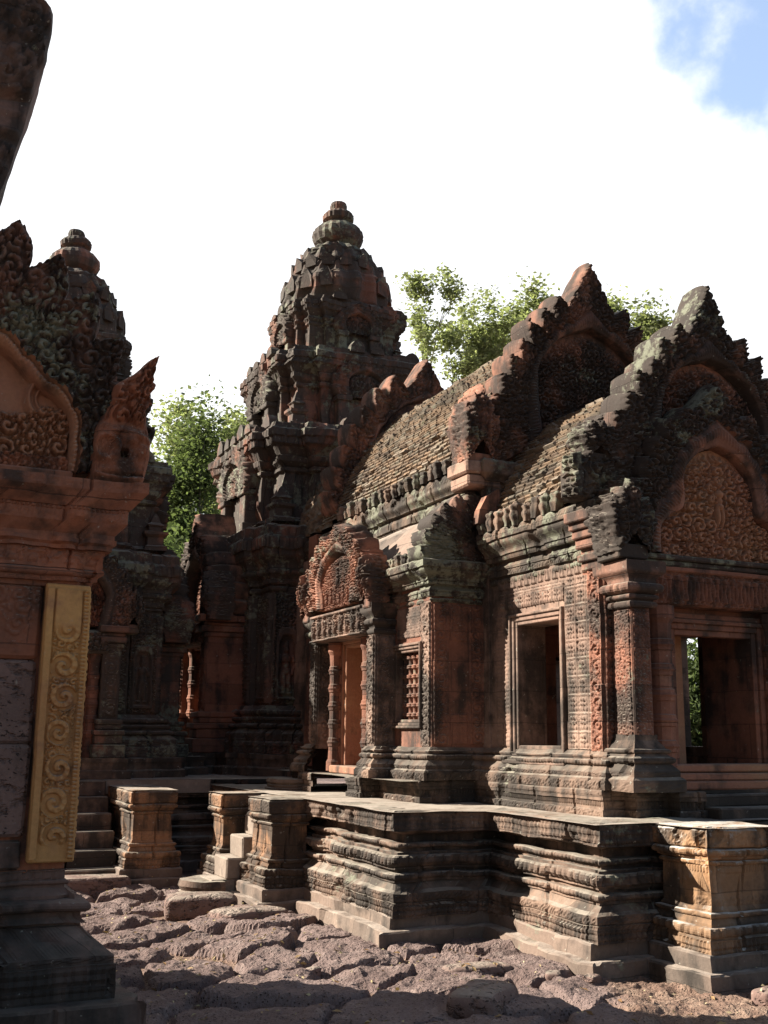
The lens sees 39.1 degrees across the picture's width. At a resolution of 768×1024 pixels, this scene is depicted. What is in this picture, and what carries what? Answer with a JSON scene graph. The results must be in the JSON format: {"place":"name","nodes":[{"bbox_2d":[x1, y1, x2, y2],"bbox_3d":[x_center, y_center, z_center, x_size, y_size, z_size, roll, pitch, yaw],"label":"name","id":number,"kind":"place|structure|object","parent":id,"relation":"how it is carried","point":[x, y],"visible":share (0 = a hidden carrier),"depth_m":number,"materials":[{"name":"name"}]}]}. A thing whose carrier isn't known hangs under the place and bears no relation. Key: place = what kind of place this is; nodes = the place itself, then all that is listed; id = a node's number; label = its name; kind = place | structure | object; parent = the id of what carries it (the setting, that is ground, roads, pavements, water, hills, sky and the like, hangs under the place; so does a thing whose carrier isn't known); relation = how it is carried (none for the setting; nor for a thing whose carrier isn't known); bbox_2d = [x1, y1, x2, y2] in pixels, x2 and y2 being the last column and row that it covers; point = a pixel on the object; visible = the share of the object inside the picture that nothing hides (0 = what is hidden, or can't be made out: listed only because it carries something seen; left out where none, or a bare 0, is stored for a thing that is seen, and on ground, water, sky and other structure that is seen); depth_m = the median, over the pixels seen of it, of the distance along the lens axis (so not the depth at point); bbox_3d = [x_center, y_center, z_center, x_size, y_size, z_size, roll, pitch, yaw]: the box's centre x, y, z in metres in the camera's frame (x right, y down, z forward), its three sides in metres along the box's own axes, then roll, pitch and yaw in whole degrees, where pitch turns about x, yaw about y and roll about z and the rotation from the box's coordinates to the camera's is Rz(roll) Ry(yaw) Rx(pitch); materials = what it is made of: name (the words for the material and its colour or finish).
{"place":"outdoors","nodes":[
{"label":"outdoors","id":0,"kind":"place"},
{"bbox_2d":[49,229,208,778],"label":"tower","id":1,"kind":"structure","parent":0,"point":[142,618],"depth_m":14.13,"materials":[{"name":"stone"}]},
{"bbox_2d":[162,524,166,554],"bbox_3d":[-3.462,0.550,15.747,0.325,0.608,1.114,6,-13,-24],"label":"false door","id":2,"kind":"structure","parent":1,"relation":"in","point":[164,528],"depth_m":15.36,"materials":[{"name":"stone"}]},
{"bbox_2d":[177,201,418,777],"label":"central tower","id":3,"kind":"structure","parent":0,"point":[332,356],"depth_m":16.14,"materials":[{"name":"stone"}]},
{"bbox_2d":[218,488,256,532],"bbox_3d":[-2.248,0.115,16.924,0.366,0.707,1.330,6,-13,-24],"label":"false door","id":4,"kind":"structure","parent":3,"relation":"in","point":[242,509],"depth_m":16.40,"materials":[{"name":"stone"}]},
{"bbox_2d":[247,401,276,426],"bbox_3d":[-1.893,-1.327,17.388,0.372,0.635,1.007,6,-13,-24],"label":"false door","id":5,"kind":"structure","parent":3,"relation":"in","point":[269,407],"depth_m":17.11,"materials":[{"name":"stone"}]},
{"bbox_2d":[275,337,292,349],"bbox_3d":[-1.571,-2.512,17.773,0.368,0.493,0.736,6,-13,-24],"label":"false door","id":6,"kind":"structure","parent":3,"relation":"in","point":[287,341],"depth_m":17.46,"materials":[{"name":"stone"}]},
{"bbox_2d":[333,394,360,424],"bbox_3d":[-0.334,-1.429,16.823,1.002,0.630,0.369,6,-13,-24],"label":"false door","id":7,"kind":"structure","parent":3,"relation":"in","point":[344,404],"depth_m":16.58,"materials":[{"name":"stone"}]},
{"bbox_2d":[335,329,379,351],"bbox_3d":[-0.461,-2.588,17.377,0.739,0.493,0.371,6,-13,-24],"label":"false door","id":8,"kind":"structure","parent":3,"relation":"in","point":[341,335],"depth_m":17.18,"materials":[{"name":"stone"}]},
{"bbox_2d":[0,0,767,658],"label":"sky","id":9,"kind":"structure","parent":0,"point":[199,148],"materials":[{"name":"white"}]},
{"bbox_2d":[75,778,767,1023],"bbox_3d":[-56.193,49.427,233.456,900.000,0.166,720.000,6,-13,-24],"label":"ground","id":10,"kind":"structure","parent":0,"point":[230,997],"depth_m":7.22,"materials":[{"name":"brown stone"}]},
{"bbox_2d":[0,0,158,1023],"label":"shrine","id":11,"kind":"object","parent":10,"relation":"on","point":[77,434],"visible":1,"depth_m":6.19,"materials":[{"name":"stone"}]},
{"bbox_2d":[65,780,116,874],"bbox_3d":[-3.482,3.559,12.061,0.884,1.080,1.264,6,-13,-24],"label":"stairway","id":12,"kind":"object","parent":10,"relation":"on","point":[95,852],"visible":0.38,"depth_m":12.00,"materials":[{"name":"stone"}]},
{"bbox_2d":[65,873,130,896],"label":"threshold slab","id":13,"kind":"structure","parent":10,"relation":"on","point":[90,884],"depth_m":11.10,"materials":[{"name":"brown stone"}]},
{"bbox_2d":[107,785,185,888],"bbox_3d":[-2.769,3.691,12.216,0.843,1.135,1.567,6,-13,-24],"label":"pedestal","id":14,"kind":"object","parent":10,"relation":"on","point":[144,844],"visible":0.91,"depth_m":11.70,"materials":[{"name":"stone"}]},
{"bbox_2d":[152,435,215,516],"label":"tree","id":15,"kind":"object","parent":10,"relation":"on","point":[158,439],"depth_m":44.05,"materials":[{"name":"green plant"}]},
{"bbox_2d":[163,491,220,562],"bbox_3d":[-5.166,3.410,32.207,10.701,9.744,10.013,6,-13,-24],"label":"shrub","id":16,"kind":"object","parent":10,"relation":"on","point":[171,544],"visible":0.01,"depth_m":31.00,"materials":[{"name":"green plant"}]},
{"bbox_2d":[153,374,243,554],"bbox_3d":[-6.364,1.923,33.117,5.488,12.753,4.503,3,-12,-10],"label":"tree","id":17,"kind":"object","parent":10,"relation":"on","point":[198,452],"visible":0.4,"depth_m":33.56,"materials":[{"name":"green plant"}]},
{"bbox_2d":[149,385,248,513],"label":"tree","id":18,"kind":"object","parent":10,"relation":"on","point":[242,420],"visible":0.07,"depth_m":47.04,"materials":[{"name":"green plant"}]},
{"bbox_2d":[164,891,237,920],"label":"laterite block","id":19,"kind":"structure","parent":10,"relation":"on","point":[180,906],"depth_m":9.85,"materials":[{"name":"brown stone"}]},
{"bbox_2d":[178,874,225,891],"bbox_3d":[-1.854,3.757,10.743,0.408,0.225,0.648,6,-13,-24],"label":"half round step","id":20,"kind":"object","parent":10,"relation":"on","point":[196,883],"visible":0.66,"depth_m":10.55,"materials":[{"name":"stone"}]},
{"bbox_2d":[172,779,266,783],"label":"laterite wall","id":21,"kind":"structure","parent":10,"relation":"on","point":[248,781],"depth_m":21.72,"materials":[{"name":"stone"}]},
{"bbox_2d":[197,791,265,874],"bbox_3d":[-1.573,3.556,11.495,0.810,1.137,0.791,6,-13,-24],"label":"pedestal","id":22,"kind":"object","parent":10,"relation":"on","point":[229,809],"visible":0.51,"depth_m":11.35,"materials":[{"name":"stone"}]},
{"bbox_2d":[200,794,271,891],"bbox_3d":[-1.436,3.401,11.025,0.783,1.003,0.433,6,-13,-24],"label":"stairway","id":23,"kind":"object","parent":10,"relation":"on","point":[227,869],"visible":0.3,"depth_m":10.83,"materials":[{"name":"stone"}]},
{"bbox_2d":[207,904,287,919],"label":"laterite block","id":24,"kind":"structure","parent":10,"relation":"on","point":[247,911],"depth_m":9.52,"materials":[{"name":"brown stone"}]},
{"bbox_2d":[228,795,314,911],"bbox_3d":[-1.038,3.365,10.563,0.762,1.136,0.967,6,-13,-24],"label":"pedestal","id":25,"kind":"object","parent":10,"relation":"on","point":[271,869],"visible":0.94,"depth_m":10.33,"materials":[{"name":"stone"}]},
{"bbox_2d":[297,915,315,925],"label":"laterite block","id":26,"kind":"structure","parent":10,"relation":"on","point":[309,919],"depth_m":9.44,"materials":[{"name":"brown stone"}]},
{"bbox_2d":[306,966,320,976],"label":"laterite block","id":27,"kind":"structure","parent":10,"relation":"on","point":[315,970],"depth_m":7.49,"materials":[{"name":"brown stone"}]},
{"bbox_2d":[80,774,767,981],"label":"stone terrace","id":28,"kind":"structure","parent":10,"relation":"on","point":[577,894],"depth_m":8.71,"materials":[{"name":"beige stone"}]},
{"bbox_2d":[265,777,303,790],"bbox_3d":[-1.141,3.078,12.235,0.412,0.144,0.642,6,-13,-24],"label":"half round step","id":29,"kind":"object","parent":28,"relation":"on","point":[285,783],"visible":0.91,"depth_m":12.03,"materials":[{"name":"stone"}]},
{"bbox_2d":[283,263,767,817],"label":"temple hall","id":30,"kind":"structure","parent":28,"relation":"on","point":[537,555],"depth_m":10.02,"materials":[{"name":"stone"}]},
{"bbox_2d":[391,641,422,727],"bbox_3d":[0.334,1.732,10.764,0.312,0.830,0.692,6,-13,-24],"label":"window","id":31,"kind":"structure","parent":30,"relation":"in","point":[407,682],"depth_m":10.83,"materials":[{"name":"stone"}]},
{"bbox_2d":[502,606,568,765],"bbox_3d":[1.387,1.559,9.646,0.203,1.351,1.002,6,-13,-24],"label":"window","id":32,"kind":"structure","parent":30,"relation":"in","point":[517,623],"depth_m":9.88,"materials":[{"name":"stone"}]},
{"bbox_2d":[689,789,767,820],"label":"steps","id":33,"kind":"structure","parent":28,"relation":"on","point":[734,804],"depth_m":8.55,"materials":[{"name":"stone"}]},
{"bbox_2d":[81,889,767,1023],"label":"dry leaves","id":34,"kind":"object","parent":10,"relation":"on","point":[499,1015],"visible":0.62,"depth_m":7.41,"materials":[{"name":"brown plant"}]},
{"bbox_2d":[393,262,485,387],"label":"tree","id":35,"kind":"object","parent":10,"relation":"on","point":[423,332],"visible":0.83,"depth_m":63.13,"materials":[{"name":"green plant"}]},
{"bbox_2d":[442,961,512,976],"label":"laterite block","id":36,"kind":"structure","parent":10,"relation":"on","point":[499,969],"depth_m":7.47,"materials":[{"name":"brown stone"}]},
{"bbox_2d":[436,283,524,378],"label":"tree","id":37,"kind":"object","parent":10,"relation":"on","point":[481,339],"visible":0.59,"depth_m":65.90,"materials":[{"name":"green plant"}]},
{"bbox_2d":[446,978,518,1019],"bbox_3d":[0.601,3.023,6.584,0.333,0.277,0.536,-5,-13,25],"label":"laterite block","id":38,"kind":"object","parent":10,"relation":"on","point":[493,997],"depth_m":6.42,"materials":[{"name":"stone"}]},
{"bbox_2d":[461,266,560,375],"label":"tree","id":39,"kind":"object","parent":10,"relation":"on","point":[532,293],"visible":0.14,"depth_m":69.82,"materials":[{"name":"green plant"}]},
{"bbox_2d":[545,970,561,980],"bbox_3d":[1.149,3.176,7.361,0.118,0.104,0.174,-1,-12,7],"label":"laterite block","id":40,"kind":"object","parent":10,"relation":"on","point":[550,975],"depth_m":7.30,"materials":[{"name":"brown stone"}]},
{"bbox_2d":[582,973,601,984],"bbox_3d":[1.395,3.151,7.256,0.100,0.091,0.124,-10,-16,41],"label":"laterite block","id":41,"kind":"object","parent":10,"relation":"on","point":[592,978],"depth_m":7.22,"materials":[{"name":"beige stone"}]},
{"bbox_2d":[606,284,675,341],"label":"tree","id":42,"kind":"object","parent":10,"relation":"on","point":[649,324],"visible":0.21,"depth_m":67.22,"materials":[{"name":"green plant"}]},
{"bbox_2d":[687,638,702,745],"bbox_3d":[11.400,6.309,38.480,13.749,6.914,9.407,-3,-12,15],"label":"shrub","id":43,"kind":"object","parent":10,"relation":"on","point":[695,703],"visible":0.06,"depth_m":36.27,"materials":[{"name":"green plant"}]},
{"bbox_2d":[648,820,767,994],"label":"pedestal","id":44,"kind":"object","parent":10,"relation":"on","point":[710,931],"visible":0.98,"depth_m":7.46,"materials":[{"name":"stone"}]},
{"bbox_2d":[751,986,767,1006],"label":"laterite block","id":45,"kind":"object","parent":10,"relation":"on","point":[759,997],"depth_m":6.80,"materials":[{"name":"stone"}]},
{"bbox_2d":[86,876,764,1022],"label":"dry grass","id":46,"kind":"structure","parent":0,"point":[308,994],"depth_m":7.25,"materials":[{"name":"plant"}]},
{"bbox_2d":[739,820,767,824],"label":"stairway","id":47,"kind":"object","parent":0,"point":[762,822],"visible":0.01,"depth_m":8.33,"materials":[{"name":"stone"}]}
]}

